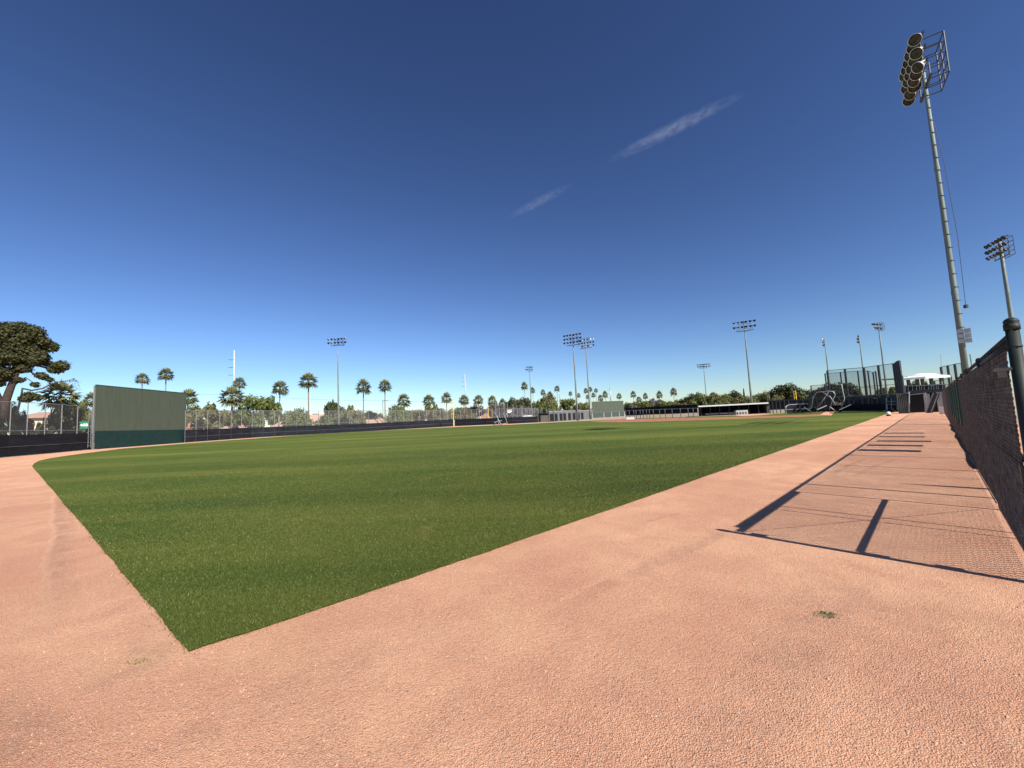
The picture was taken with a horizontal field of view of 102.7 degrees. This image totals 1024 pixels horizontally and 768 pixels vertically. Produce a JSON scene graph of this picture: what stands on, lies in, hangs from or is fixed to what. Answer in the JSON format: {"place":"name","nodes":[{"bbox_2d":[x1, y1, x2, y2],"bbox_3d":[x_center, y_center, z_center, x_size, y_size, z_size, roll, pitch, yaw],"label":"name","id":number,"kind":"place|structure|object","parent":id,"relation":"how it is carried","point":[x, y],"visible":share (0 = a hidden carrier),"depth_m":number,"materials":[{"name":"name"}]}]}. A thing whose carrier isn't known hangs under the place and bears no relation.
{"place":"outdoors","nodes":[
{"label":"outdoors","id":0,"kind":"place"},
{"bbox_2d":[0,321,80,418],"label":"pine tree","id":1,"kind":"object","parent":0,"point":[25,347],"visible":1,"depth_m":53.76,"materials":[{"name":"green plant"}]},
{"bbox_2d":[28,412,71,433],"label":"house","id":2,"kind":"structure","parent":0,"point":[39,417],"depth_m":70.78,"materials":[{"name":"pink paint"}]},
{"bbox_2d":[310,414,323,424],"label":"house","id":3,"kind":"structure","parent":0,"point":[314,417],"depth_m":168.50,"materials":[{"name":"pink paint"}]},
{"bbox_2d":[32,410,892,653],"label":"grass field","id":4,"kind":"structure","parent":0,"point":[186,452],"depth_m":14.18,"materials":[{"name":"plant"}]},
{"bbox_2d":[625,404,698,418],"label":"field fence","id":5,"kind":"object","parent":4,"relation":"on","point":[672,410],"visible":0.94,"depth_m":94.20,"materials":[{"name":"metal"}]},
{"bbox_2d":[785,403,811,413],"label":"barrier screen","id":6,"kind":"object","parent":4,"relation":"on","point":[794,408],"visible":0.85,"depth_m":76.89,"materials":[{"name":"metal"}]},
{"bbox_2d":[804,384,850,411],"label":"batting cage","id":7,"kind":"object","parent":4,"relation":"on","point":[815,409],"visible":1,"depth_m":67.50,"materials":[{"name":"metal"}]},
{"bbox_2d":[0,394,1018,457],"bbox_3d":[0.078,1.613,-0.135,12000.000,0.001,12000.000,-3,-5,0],"label":"ground","id":8,"kind":"structure","parent":0,"point":[663,415],"depth_m":111.15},
{"bbox_2d":[0,401,21,434],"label":"leafy tree","id":9,"kind":"object","parent":8,"relation":"on","point":[16,428],"visible":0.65,"depth_m":59.66,"materials":[{"name":"green plant"}]},
{"bbox_2d":[17,410,34,434],"bbox_3d":[-74.842,7.124,62.716,2.165,7.002,2.606,2,-6,-42],"label":"leafy tree","id":10,"kind":"object","parent":8,"relation":"on","point":[23,420],"visible":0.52,"depth_m":62.82,"materials":[{"name":"green plant"}]},
{"bbox_2d":[0,401,92,456],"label":"outfield fence","id":11,"kind":"object","parent":8,"relation":"on","point":[19,445],"visible":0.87,"depth_m":51.23,"materials":[{"name":"metal"}]},
{"bbox_2d":[80,421,87,428],"bbox_3d":[-62.565,6.013,59.853,0.085,1.076,0.839,-7,-7,43],"label":"distance sign","id":12,"kind":"object","parent":11,"relation":"attached to","point":[83,424],"visible":1,"depth_m":59.87,"materials":[{"name":"green paint"}]},
{"bbox_2d":[33,411,63,433],"bbox_3d":[-68.705,6.993,60.801,2.841,6.302,2.823,-1,-5,-16],"label":"leafy tree","id":13,"kind":"object","parent":8,"relation":"on","point":[53,418],"visible":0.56,"depth_m":60.78,"materials":[{"name":"green plant"}]},
{"bbox_2d":[34,380,83,433],"bbox_3d":[-68.189,4.566,61.459,5.064,11.134,5.384,-2,-5,9],"label":"palm tree","id":14,"kind":"object","parent":8,"relation":"on","point":[62,388],"visible":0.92,"depth_m":61.39,"materials":[{"name":"plant"}]},
{"bbox_2d":[41,398,90,433],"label":"leafy tree","id":15,"kind":"object","parent":8,"relation":"on","point":[84,414],"visible":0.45,"depth_m":65.43,"materials":[{"name":"green plant"}]},
{"bbox_2d":[83,391,92,407],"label":"palm tree","id":16,"kind":"object","parent":8,"relation":"on","point":[88,397],"visible":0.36,"depth_m":88.97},
{"bbox_2d":[87,384,186,448],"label":"batters eye board","id":17,"kind":"object","parent":8,"relation":"on","point":[124,416],"visible":0.98,"depth_m":68.32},
{"bbox_2d":[134,372,150,388],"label":"palm tree","id":18,"kind":"object","parent":8,"relation":"on","point":[141,376],"visible":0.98,"depth_m":111.71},
{"bbox_2d":[156,367,173,390],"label":"palm tree","id":19,"kind":"object","parent":8,"relation":"on","point":[166,371],"visible":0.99,"depth_m":116.00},
{"bbox_2d":[183,388,199,429],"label":"palm tree","id":20,"kind":"object","parent":8,"relation":"on","point":[190,392],"visible":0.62,"depth_m":103.37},
{"bbox_2d":[186,401,230,429],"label":"leafy tree","id":21,"kind":"object","parent":8,"relation":"on","point":[213,419],"visible":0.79,"depth_m":101.98,"materials":[{"name":"green plant"}]},
{"bbox_2d":[216,385,245,427],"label":"palm tree","id":22,"kind":"object","parent":8,"relation":"on","point":[232,401],"visible":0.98,"depth_m":109.69,"materials":[{"name":"plant"}]},
{"bbox_2d":[228,350,234,411],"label":"utility pole","id":23,"kind":"object","parent":8,"relation":"on","point":[233,367],"visible":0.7,"depth_m":148.27,"materials":[{"name":"metal"}]},
{"bbox_2d":[224,407,247,427],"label":"leafy tree","id":24,"kind":"object","parent":8,"relation":"on","point":[228,423],"visible":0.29,"depth_m":111.67,"materials":[{"name":"green plant"}]},
{"bbox_2d":[232,376,246,406],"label":"palm tree","id":25,"kind":"object","parent":8,"relation":"on","point":[239,380],"visible":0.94,"depth_m":137.52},
{"bbox_2d":[232,393,282,427],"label":"leafy tree","id":26,"kind":"object","parent":8,"relation":"on","point":[267,407],"visible":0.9,"depth_m":108.36,"materials":[{"name":"green plant"}]},
{"bbox_2d":[271,380,289,426],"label":"palm tree","id":27,"kind":"object","parent":8,"relation":"on","point":[279,391],"visible":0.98,"depth_m":130.56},
{"bbox_2d":[280,406,313,425],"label":"leafy tree","id":28,"kind":"object","parent":8,"relation":"on","point":[297,417],"visible":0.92,"depth_m":121.56,"materials":[{"name":"green plant"}]},
{"bbox_2d":[298,372,318,415],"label":"palm tree","id":29,"kind":"object","parent":8,"relation":"on","point":[307,377],"visible":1,"depth_m":132.36,"materials":[{"name":"plant"}]},
{"bbox_2d":[185,410,452,441],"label":"outfield fence","id":30,"kind":"object","parent":8,"relation":"on","point":[207,434],"visible":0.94,"depth_m":101.70,"materials":[{"name":"metal"}]},
{"bbox_2d":[313,415,337,424],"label":"leafy tree","id":31,"kind":"object","parent":8,"relation":"on","point":[326,420],"visible":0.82,"depth_m":126.03,"materials":[{"name":"green plant"}]},
{"bbox_2d":[323,400,340,417],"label":"leafy tree","id":32,"kind":"object","parent":8,"relation":"on","point":[331,407],"visible":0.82,"depth_m":135.28,"materials":[{"name":"green plant"}]},
{"bbox_2d":[327,338,346,424],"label":"light pole","id":33,"kind":"object","parent":8,"relation":"on","point":[337,342],"visible":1,"depth_m":114.93,"materials":[{"name":"metal"}]},
{"bbox_2d":[334,404,364,423],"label":"leafy tree","id":34,"kind":"object","parent":8,"relation":"on","point":[350,414],"visible":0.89,"depth_m":129.29,"materials":[{"name":"green plant"}]},
{"bbox_2d":[356,378,371,422],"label":"palm tree","id":35,"kind":"object","parent":8,"relation":"on","point":[362,383],"visible":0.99,"depth_m":140.70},
{"bbox_2d":[364,410,376,418],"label":"leafy tree","id":36,"kind":"object","parent":8,"relation":"on","point":[371,414],"visible":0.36,"depth_m":154.01,"materials":[{"name":"green plant"}]},
{"bbox_2d":[365,416,382,422],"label":"house","id":37,"kind":"structure","parent":8,"relation":"on","point":[374,418],"depth_m":151.72,"materials":[{"name":"pink paint"}]},
{"bbox_2d":[378,379,391,422],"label":"palm tree","id":38,"kind":"object","parent":8,"relation":"on","point":[385,382],"visible":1,"depth_m":145.35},
{"bbox_2d":[384,404,407,421],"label":"leafy tree","id":39,"kind":"object","parent":8,"relation":"on","point":[394,415],"visible":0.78,"depth_m":137.68,"materials":[{"name":"green plant"}]},
{"bbox_2d":[396,393,411,408],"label":"palm tree","id":40,"kind":"object","parent":8,"relation":"on","point":[401,399],"visible":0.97,"depth_m":142.78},
{"bbox_2d":[406,409,425,420],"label":"leafy tree","id":41,"kind":"object","parent":8,"relation":"on","point":[415,414],"visible":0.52,"depth_m":153.91,"materials":[{"name":"green plant"}]},
{"bbox_2d":[422,394,434,407],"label":"palm tree","id":42,"kind":"object","parent":8,"relation":"on","point":[428,402],"visible":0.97,"depth_m":146.63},
{"bbox_2d":[423,403,445,420],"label":"leafy tree","id":43,"kind":"object","parent":8,"relation":"on","point":[430,413],"visible":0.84,"depth_m":144.36,"materials":[{"name":"green plant"}]},
{"bbox_2d":[441,392,451,419],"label":"palm tree","id":44,"kind":"object","parent":8,"relation":"on","point":[446,396],"visible":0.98,"depth_m":149.56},
{"bbox_2d":[450,407,474,418],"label":"leafy tree","id":45,"kind":"object","parent":8,"relation":"on","point":[468,413],"visible":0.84,"depth_m":156.88,"materials":[{"name":"green plant"}]},
{"bbox_2d":[458,394,469,418],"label":"palm tree","id":46,"kind":"object","parent":8,"relation":"on","point":[462,401],"visible":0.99,"depth_m":158.28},
{"bbox_2d":[465,404,485,418],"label":"leafy tree","id":47,"kind":"object","parent":8,"relation":"on","point":[475,408],"visible":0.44,"depth_m":168.10,"materials":[{"name":"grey plant"}]},
{"bbox_2d":[473,395,483,417],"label":"palm tree","id":48,"kind":"object","parent":8,"relation":"on","point":[478,398],"visible":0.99,"depth_m":162.82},
{"bbox_2d":[488,395,496,417],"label":"palm tree","id":49,"kind":"object","parent":8,"relation":"on","point":[491,397],"visible":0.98,"depth_m":170.94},
{"bbox_2d":[454,408,537,425],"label":"outfield fence","id":50,"kind":"object","parent":8,"relation":"on","point":[482,421],"visible":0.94,"depth_m":123.93,"materials":[{"name":"metal"}]},
{"bbox_2d":[487,402,506,417],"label":"leafy tree","id":51,"kind":"object","parent":8,"relation":"on","point":[500,406],"visible":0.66,"depth_m":178.23,"materials":[{"name":"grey plant"}]},
{"bbox_2d":[504,397,520,411],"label":"leafy tree","id":52,"kind":"object","parent":8,"relation":"on","point":[512,402],"visible":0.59,"depth_m":197.42,"materials":[{"name":"green plant"}]},
{"bbox_2d":[505,405,534,416],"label":"building","id":53,"kind":"structure","parent":8,"relation":"on","point":[517,410],"depth_m":168.22,"materials":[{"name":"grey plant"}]},
{"bbox_2d":[518,397,530,416],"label":"leafy tree","id":54,"kind":"object","parent":8,"relation":"on","point":[525,402],"visible":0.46,"depth_m":197.58,"materials":[{"name":"green plant"}]},
{"bbox_2d":[532,400,545,416],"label":"leafy tree","id":55,"kind":"object","parent":8,"relation":"on","point":[539,405],"visible":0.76,"depth_m":187.56,"materials":[{"name":"green plant"}]},
{"bbox_2d":[537,393,557,412],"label":"leafy tree","id":56,"kind":"object","parent":8,"relation":"on","point":[549,399],"visible":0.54,"depth_m":196.76,"materials":[{"name":"green plant"}]},
{"bbox_2d":[545,402,559,412],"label":"leafy tree","id":57,"kind":"object","parent":8,"relation":"on","point":[553,407],"visible":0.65,"depth_m":186.99,"materials":[{"name":"green plant"}]},
{"bbox_2d":[559,398,575,410],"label":"leafy tree","id":58,"kind":"object","parent":8,"relation":"on","point":[566,405],"visible":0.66,"depth_m":206.48,"materials":[{"name":"green plant"}]},
{"bbox_2d":[563,333,581,420],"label":"light pole","id":59,"kind":"object","parent":8,"relation":"on","point":[572,338],"visible":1,"depth_m":116.76,"materials":[{"name":"metal"}]},
{"bbox_2d":[571,401,588,410],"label":"leafy tree","id":60,"kind":"object","parent":8,"relation":"on","point":[584,406],"visible":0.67,"depth_m":194.44,"materials":[{"name":"green plant"}]},
{"bbox_2d":[578,338,593,419],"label":"light pole","id":61,"kind":"object","parent":8,"relation":"on","point":[584,342],"visible":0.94,"depth_m":132.02,"materials":[{"name":"metal"}]},
{"bbox_2d":[592,401,623,417],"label":"batters eye board","id":62,"kind":"object","parent":8,"relation":"on","point":[599,408],"visible":0.9,"depth_m":188.96,"materials":[{"name":"green"}]},
{"bbox_2d":[630,401,650,407],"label":"leafy tree","id":63,"kind":"object","parent":8,"relation":"on","point":[642,404],"visible":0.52,"depth_m":212.09,"materials":[{"name":"green plant"}]},
{"bbox_2d":[648,398,660,406],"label":"leafy tree","id":64,"kind":"object","parent":8,"relation":"on","point":[653,401],"visible":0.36,"depth_m":220.33,"materials":[{"name":"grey plant"}]},
{"bbox_2d":[679,393,697,405],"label":"leafy tree","id":65,"kind":"object","parent":8,"relation":"on","point":[684,400],"visible":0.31,"depth_m":201.08,"materials":[{"name":"green plant"}]},
{"bbox_2d":[686,392,708,405],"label":"leafy tree","id":66,"kind":"object","parent":8,"relation":"on","point":[699,399],"visible":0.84,"depth_m":193.91,"materials":[{"name":"green plant"}]},
{"bbox_2d":[705,392,721,403],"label":"leafy tree","id":67,"kind":"object","parent":8,"relation":"on","point":[711,396],"visible":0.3,"depth_m":191.27,"materials":[{"name":"green plant"}]},
{"bbox_2d":[708,396,730,404],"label":"leafy tree","id":68,"kind":"object","parent":8,"relation":"on","point":[716,401],"visible":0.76,"depth_m":177.16,"materials":[{"name":"green plant"}]},
{"bbox_2d":[719,393,733,402],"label":"leafy tree","id":69,"kind":"object","parent":8,"relation":"on","point":[729,398],"visible":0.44,"depth_m":186.54,"materials":[{"name":"green plant"}]},
{"bbox_2d":[723,389,742,398],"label":"leafy tree","id":70,"kind":"object","parent":8,"relation":"on","point":[734,394],"visible":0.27,"depth_m":192.85,"materials":[{"name":"green plant"}]},
{"bbox_2d":[697,402,772,415],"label":"dugout","id":71,"kind":"object","parent":8,"relation":"on","point":[728,409],"visible":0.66,"depth_m":93.70,"materials":[{"name":"metal"}]},
{"bbox_2d":[731,395,749,403],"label":"leafy tree","id":72,"kind":"object","parent":8,"relation":"on","point":[737,400],"visible":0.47,"depth_m":181.52,"materials":[{"name":"green plant"}]},
{"bbox_2d":[735,410,747,414],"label":"equipment rack","id":73,"kind":"object","parent":8,"relation":"on","point":[740,412],"visible":0.99,"depth_m":87.85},
{"bbox_2d":[732,319,756,402],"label":"light pole","id":74,"kind":"object","parent":8,"relation":"on","point":[744,326],"visible":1,"depth_m":107.76,"materials":[{"name":"metal"}]},
{"bbox_2d":[742,395,759,402],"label":"leafy tree","id":75,"kind":"object","parent":8,"relation":"on","point":[754,399],"visible":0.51,"depth_m":167.83,"materials":[{"name":"green plant"}]},
{"bbox_2d":[760,390,772,401],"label":"leafy tree","id":76,"kind":"object","parent":8,"relation":"on","point":[764,396],"visible":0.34,"depth_m":172.81,"materials":[{"name":"green plant"}]},
{"bbox_2d":[766,395,784,401],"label":"leafy tree","id":77,"kind":"object","parent":8,"relation":"on","point":[776,397],"visible":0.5,"depth_m":158.89,"materials":[{"name":"green plant"}]},
{"bbox_2d":[769,382,806,399],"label":"leafy tree","id":78,"kind":"object","parent":8,"relation":"on","point":[787,392],"visible":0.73,"depth_m":160.34,"materials":[{"name":"green plant"}]},
{"bbox_2d":[768,398,831,413],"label":"field fence","id":79,"kind":"object","parent":8,"relation":"on","point":[776,405],"visible":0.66,"depth_m":80.57,"materials":[{"name":"metal"}]},
{"bbox_2d":[812,383,833,397],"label":"leafy tree","id":80,"kind":"object","parent":8,"relation":"on","point":[820,394],"visible":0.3,"depth_m":118.67,"materials":[{"name":"green plant"}]},
{"bbox_2d":[828,381,862,396],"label":"leafy tree","id":81,"kind":"object","parent":8,"relation":"on","point":[852,392],"visible":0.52,"depth_m":113.00,"materials":[{"name":"green plant"}]},
{"bbox_2d":[806,392,906,411],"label":"backstop wall","id":82,"kind":"structure","parent":8,"relation":"on","point":[875,402],"depth_m":69.24,"materials":[{"name":"metal"}]},
{"bbox_2d":[826,363,895,396],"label":"backstop net","id":83,"kind":"object","parent":8,"relation":"on","point":[880,385],"visible":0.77,"depth_m":71.19,"materials":[{"name":"metal"}]},
{"bbox_2d":[856,335,865,394],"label":"light pole","id":84,"kind":"object","parent":8,"relation":"on","point":[858,341],"visible":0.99,"depth_m":140.87,"materials":[{"name":"metal"}]},
{"bbox_2d":[871,322,887,393],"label":"light pole","id":85,"kind":"object","parent":8,"relation":"on","point":[879,330],"visible":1,"depth_m":119.55,"materials":[{"name":"metal"}]},
{"bbox_2d":[874,387,895,394],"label":"leafy tree","id":86,"kind":"object","parent":8,"relation":"on","point":[891,390],"visible":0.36,"depth_m":138.48,"materials":[{"name":"green plant"}]},
{"bbox_2d":[893,360,904,392],"bbox_3d":[53.991,0.214,57.018,0.374,7.060,11.334,-7,-6,40],"label":"backstop net","id":87,"kind":"object","parent":8,"relation":"on","point":[899,380],"visible":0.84,"depth_m":56.59,"materials":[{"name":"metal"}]},
{"bbox_2d":[882,373,952,404],"bbox_3d":[68.579,1.053,67.678,15.734,5.759,7.312,0,-6,-33],"label":"shade canopy","id":88,"kind":"object","parent":8,"relation":"on","point":[922,376],"visible":0.51,"depth_m":64.87,"materials":[{"name":"fabric"}]},
{"bbox_2d":[904,384,945,393],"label":"bleachers","id":89,"kind":"object","parent":8,"relation":"on","point":[923,387],"visible":0.56,"depth_m":63.98,"materials":[{"name":"metal"}]},
{"bbox_2d":[939,363,961,384],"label":"backstop net","id":90,"kind":"object","parent":8,"relation":"on","point":[948,370],"visible":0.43,"depth_m":65.57,"materials":[{"name":"metal"}]},
{"bbox_2d":[984,235,1015,317],"bbox_3d":[71.306,-9.078,58.388,1.652,24.315,4.390,-5,-5,24],"label":"light pole","id":91,"kind":"object","parent":8,"relation":"on","point":[1002,250],"visible":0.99,"depth_m":58.80,"materials":[{"name":"metal"}]},
{"bbox_2d":[0,412,1023,767],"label":"warning track","id":92,"kind":"structure","parent":0,"point":[906,472],"depth_m":2.90,"materials":[{"name":"soil"}]},
{"bbox_2d":[0,494,1023,767],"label":"gravel grains","id":93,"kind":"object","parent":92,"relation":"on","point":[558,668],"visible":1,"depth_m":2.55},
{"bbox_2d":[813,610,838,618],"bbox_3d":[2.378,1.741,3.103,0.188,0.022,0.124,-3,-5,0],"label":"grass tuft","id":94,"kind":"object","parent":92,"relation":"on","point":[825,614],"visible":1,"depth_m":3.11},
{"bbox_2d":[925,393,939,412],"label":"folded screens","id":95,"kind":"object","parent":92,"relation":"on","point":[932,403],"visible":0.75,"depth_m":43.94,"materials":[{"name":"metal"}]},
{"bbox_2d":[899,30,972,375],"bbox_3d":[25.818,-9.251,24.335,1.702,23.377,4.061,-6,-6,37],"label":"light pole","id":96,"kind":"object","parent":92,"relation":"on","point":[912,75],"visible":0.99,"depth_m":24.40,"materials":[{"name":"metal"}]},
{"bbox_2d":[942,336,1005,501],"bbox_3d":[23.708,1.230,22.131,53.193,2.250,0.136,2,-7,-44],"label":"chain link fence","id":97,"kind":"object","parent":92,"relation":"on","point":[971,433],"visible":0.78,"depth_m":7.93,"materials":[{"name":"metal"}]},
{"bbox_2d":[951,389,957,424],"bbox_3d":[15.924,0.823,14.730,0.640,1.248,0.045,2,-7,-44],"label":"fence board","id":98,"kind":"object","parent":97,"relation":"attached to","point":[954,406],"visible":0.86,"depth_m":14.53,"materials":[{"name":"metal"}]},
{"bbox_2d":[953,386,959,422],"bbox_3d":[14.410,0.652,13.280,0.640,1.173,0.045,2,-7,-44],"label":"fence board","id":99,"kind":"object","parent":97,"relation":"attached to","point":[957,411],"visible":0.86,"depth_m":13.09,"materials":[{"name":"metal"}]},
{"bbox_2d":[954,383,962,424],"bbox_3d":[12.972,0.576,11.892,0.640,1.215,0.045,2,-7,-44],"label":"fence board","id":100,"kind":"object","parent":97,"relation":"attached to","point":[958,402],"visible":1,"depth_m":11.70,"materials":[{"name":"metal"}]},
{"bbox_2d":[978,317,1023,550],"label":"fence gate","id":101,"kind":"structure","parent":97,"relation":"attached to","point":[1007,455],"depth_m":4.10,"materials":[{"name":"metal"}]},
{"bbox_2d":[0,0,1023,434],"label":"sky","id":102,"kind":"structure","parent":0,"point":[445,190],"materials":[{"name":"blue"}]},
{"bbox_2d":[534,413,548,421],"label":"equipment shed","id":103,"kind":"structure","parent":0,"point":[542,417],"depth_m":129.92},
{"bbox_2d":[548,410,592,421],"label":"block wall","id":104,"kind":"structure","parent":0,"point":[553,416],"depth_m":130.67,"materials":[{"name":"concrete"}]},
{"bbox_2d":[592,414,830,421],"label":"infield dirt","id":105,"kind":"structure","parent":0,"point":[668,419],"depth_m":66.69,"materials":[{"name":"soil"}]},
{"bbox_2d":[824,371,878,396],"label":"backstop net","id":106,"kind":"object","parent":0,"point":[859,382],"visible":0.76,"depth_m":85.37,"materials":[{"name":"metal"}]},
{"bbox_2d":[896,388,944,413],"bbox_3d":[46.513,1.921,46.060,3.519,2.559,4.008,0,-5,-29],"label":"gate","id":107,"kind":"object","parent":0,"point":[911,401],"visible":0.84,"depth_m":46.58,"materials":[{"name":"metal"}]},
{"bbox_2d":[923,394,929,410],"bbox_3d":[45.623,2.111,44.966,0.080,2.084,0.491,2,-7,-45],"label":"door leaf","id":108,"kind":"structure","parent":107,"relation":"in","point":[926,396],"depth_m":45.00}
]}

